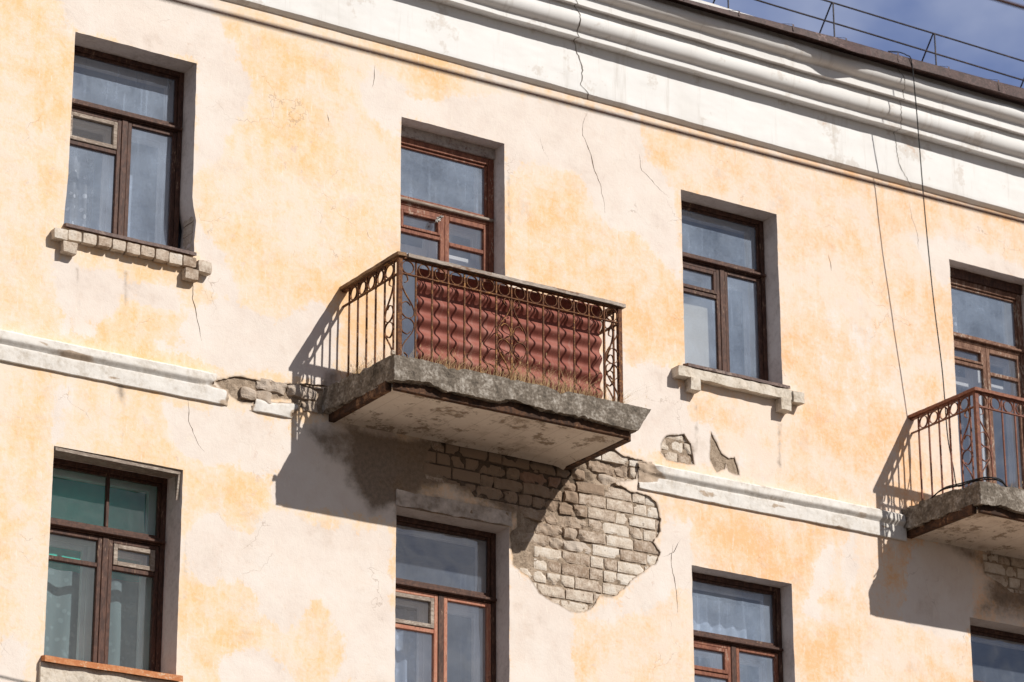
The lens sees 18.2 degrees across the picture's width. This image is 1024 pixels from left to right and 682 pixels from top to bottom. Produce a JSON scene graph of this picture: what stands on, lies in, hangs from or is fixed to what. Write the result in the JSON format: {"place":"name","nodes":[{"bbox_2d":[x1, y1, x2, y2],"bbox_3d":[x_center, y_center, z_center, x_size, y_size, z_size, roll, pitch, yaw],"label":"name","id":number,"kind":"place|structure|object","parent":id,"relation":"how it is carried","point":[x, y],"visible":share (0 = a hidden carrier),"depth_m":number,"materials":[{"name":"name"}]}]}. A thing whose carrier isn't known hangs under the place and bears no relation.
{"place":"outdoors","nodes":[
{"label":"outdoors","id":0,"kind":"place"},
{"bbox_2d":[332,342,646,403],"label":"dry grass","id":1,"kind":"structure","parent":0,"point":[534,382],"depth_m":25.95,"materials":[{"name":"plant"}]},
{"bbox_2d":[702,0,1023,87],"label":"sky","id":2,"kind":"structure","parent":0,"point":[992,25],"materials":[{"name":"blue"}]},
{"bbox_2d":[993,0,1023,9],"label":"cable","id":3,"kind":"object","parent":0,"point":[1010,3],"visible":1,"depth_m":15.45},
{"label":"ground","id":4,"kind":"structure","parent":0,"visible":0},
{"bbox_2d":[0,0,1023,681],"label":"apartment building","id":5,"kind":"structure","parent":4,"relation":"on","point":[220,460],"depth_m":27.16,"materials":[{"name":"paint"}]},
{"bbox_2d":[0,675,25,681],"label":"cable","id":6,"kind":"object","parent":5,"relation":"attached to","point":[12,679],"visible":1,"depth_m":14.81,"materials":[{"name":"black rubber"}]},
{"bbox_2d":[64,132,95,227],"bbox_3d":[-3.550,-1.211,25.822,0.370,1.020,0.067,13,-24,-31],"label":"curtain","id":7,"kind":"object","parent":5,"relation":"hanging from","point":[78,202],"visible":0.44,"depth_m":25.88,"materials":[{"name":"fabric"}]},
{"bbox_2d":[44,568,138,668],"bbox_3d":[-3.295,2.196,24.715,1.010,0.820,0.045,13,-24,-31],"label":"curtain","id":8,"kind":"object","parent":5,"relation":"hanging from","point":[61,622],"visible":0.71,"depth_m":24.75,"materials":[{"name":"grey fabric"}]},
{"bbox_2d":[41,458,182,681],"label":"window","id":9,"kind":"structure","parent":5,"relation":"in","point":[106,524],"depth_m":24.89,"materials":[{"name":"brown wood"}]},
{"bbox_2d":[63,45,196,255],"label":"window","id":10,"kind":"structure","parent":5,"relation":"in","point":[125,104],"depth_m":26.12,"materials":[{"name":"brown wood"}]},
{"bbox_2d":[127,150,157,242],"bbox_3d":[-3.089,-1.088,26.156,0.470,1.020,0.028,13,-24,-31],"label":"curtain","id":11,"kind":"object","parent":5,"relation":"hanging from","point":[142,196],"visible":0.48,"depth_m":26.24,"materials":[{"name":"fabric"}]},
{"bbox_2d":[395,608,416,681],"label":"curtain","id":12,"kind":"object","parent":5,"relation":"hanging from","point":[405,653],"visible":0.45,"depth_m":26.20,"materials":[{"name":"fabric"}]},
{"bbox_2d":[434,215,443,222],"bbox_3d":[-0.624,-1.041,27.287,0.085,0.086,0.048,5,-21,-14],"label":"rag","id":13,"kind":"object","parent":5,"relation":"attached to","point":[439,218],"visible":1,"depth_m":27.28,"materials":[{"name":"white fabric"}]},
{"bbox_2d":[395,515,496,681],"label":"window","id":14,"kind":"structure","parent":5,"relation":"in","point":[446,574],"depth_m":26.54,"materials":[{"name":"brown wood"}]},
{"bbox_2d":[400,125,494,357],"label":"balcony door","id":15,"kind":"structure","parent":5,"relation":"in","point":[451,178],"depth_m":27.72,"materials":[{"name":"red wood"}]},
{"bbox_2d":[416,268,602,398],"bbox_3d":[-0.015,-0.046,26.170,1.794,0.868,0.055,13,-24,-31],"label":"corrugated sheet","id":16,"kind":"object","parent":5,"relation":"on","point":[423,341],"visible":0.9,"depth_m":26.16,"materials":[{"name":"red metal"}]},
{"bbox_2d":[164,0,1023,223],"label":"cable","id":17,"kind":"object","parent":5,"relation":"attached to","point":[527,92],"visible":1,"depth_m":13.76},
{"bbox_2d":[683,296,714,368],"bbox_3d":[1.591,-0.030,28.670,0.530,0.770,0.010,13,-24,-31],"label":"blind","id":18,"kind":"object","parent":5,"relation":"attached to","point":[698,334],"visible":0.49,"depth_m":28.74,"materials":[{"name":"beige fabric"}]},
{"bbox_2d":[692,596,760,681],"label":"curtain","id":19,"kind":"object","parent":5,"relation":"hanging from","point":[727,619],"visible":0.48,"depth_m":28.07,"materials":[{"name":"fabric"}]},
{"bbox_2d":[728,294,742,374],"bbox_3d":[1.930,0.032,29.198,0.420,1.020,0.046,13,-24,-31],"label":"curtain","id":20,"kind":"object","parent":5,"relation":"hanging from","point":[735,340],"visible":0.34,"depth_m":29.31,"materials":[{"name":"fabric"}]},
{"bbox_2d":[681,201,789,388],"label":"window","id":21,"kind":"structure","parent":5,"relation":"in","point":[723,252],"depth_m":29.15,"materials":[{"name":"brown wood"}]},
{"bbox_2d":[692,572,783,681],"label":"window","id":22,"kind":"structure","parent":5,"relation":"in","point":[725,653],"depth_m":27.93,"materials":[{"name":"brown wood"}]},
{"bbox_2d":[888,51,968,486],"bbox_3d":[3.768,-0.679,29.408,0.474,4.329,0.578,3,-21,-8],"label":"cable","id":23,"kind":"object","parent":5,"relation":"hanging from","point":[929,255],"visible":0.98,"depth_m":29.66,"materials":[{"name":"black rubber"}]},
{"bbox_2d":[952,303,964,451],"bbox_3d":[4.193,0.333,30.480,0.200,1.500,0.046,13,-24,-31],"label":"curtain","id":24,"kind":"object","parent":5,"relation":"hanging from","point":[957,367],"visible":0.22,"depth_m":30.51,"materials":[{"name":"fabric"}]},
{"bbox_2d":[931,477,1006,497],"bbox_3d":[4.028,1.314,28.607,0.767,0.063,0.305,-10,-22,24],"label":"coiled cable","id":25,"kind":"object","parent":5,"relation":"on","point":[971,481],"visible":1,"depth_m":28.47,"materials":[{"name":"black rubber"}]},
{"bbox_2d":[950,267,1023,488],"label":"balcony door","id":26,"kind":"structure","parent":5,"relation":"in","point":[989,339],"depth_m":30.69,"materials":[{"name":"brown wood"}]},
{"bbox_2d":[970,625,1023,681],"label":"window","id":27,"kind":"structure","parent":5,"relation":"in","point":[997,656],"depth_m":31.11,"materials":[{"name":"brown wood"}]}
]}

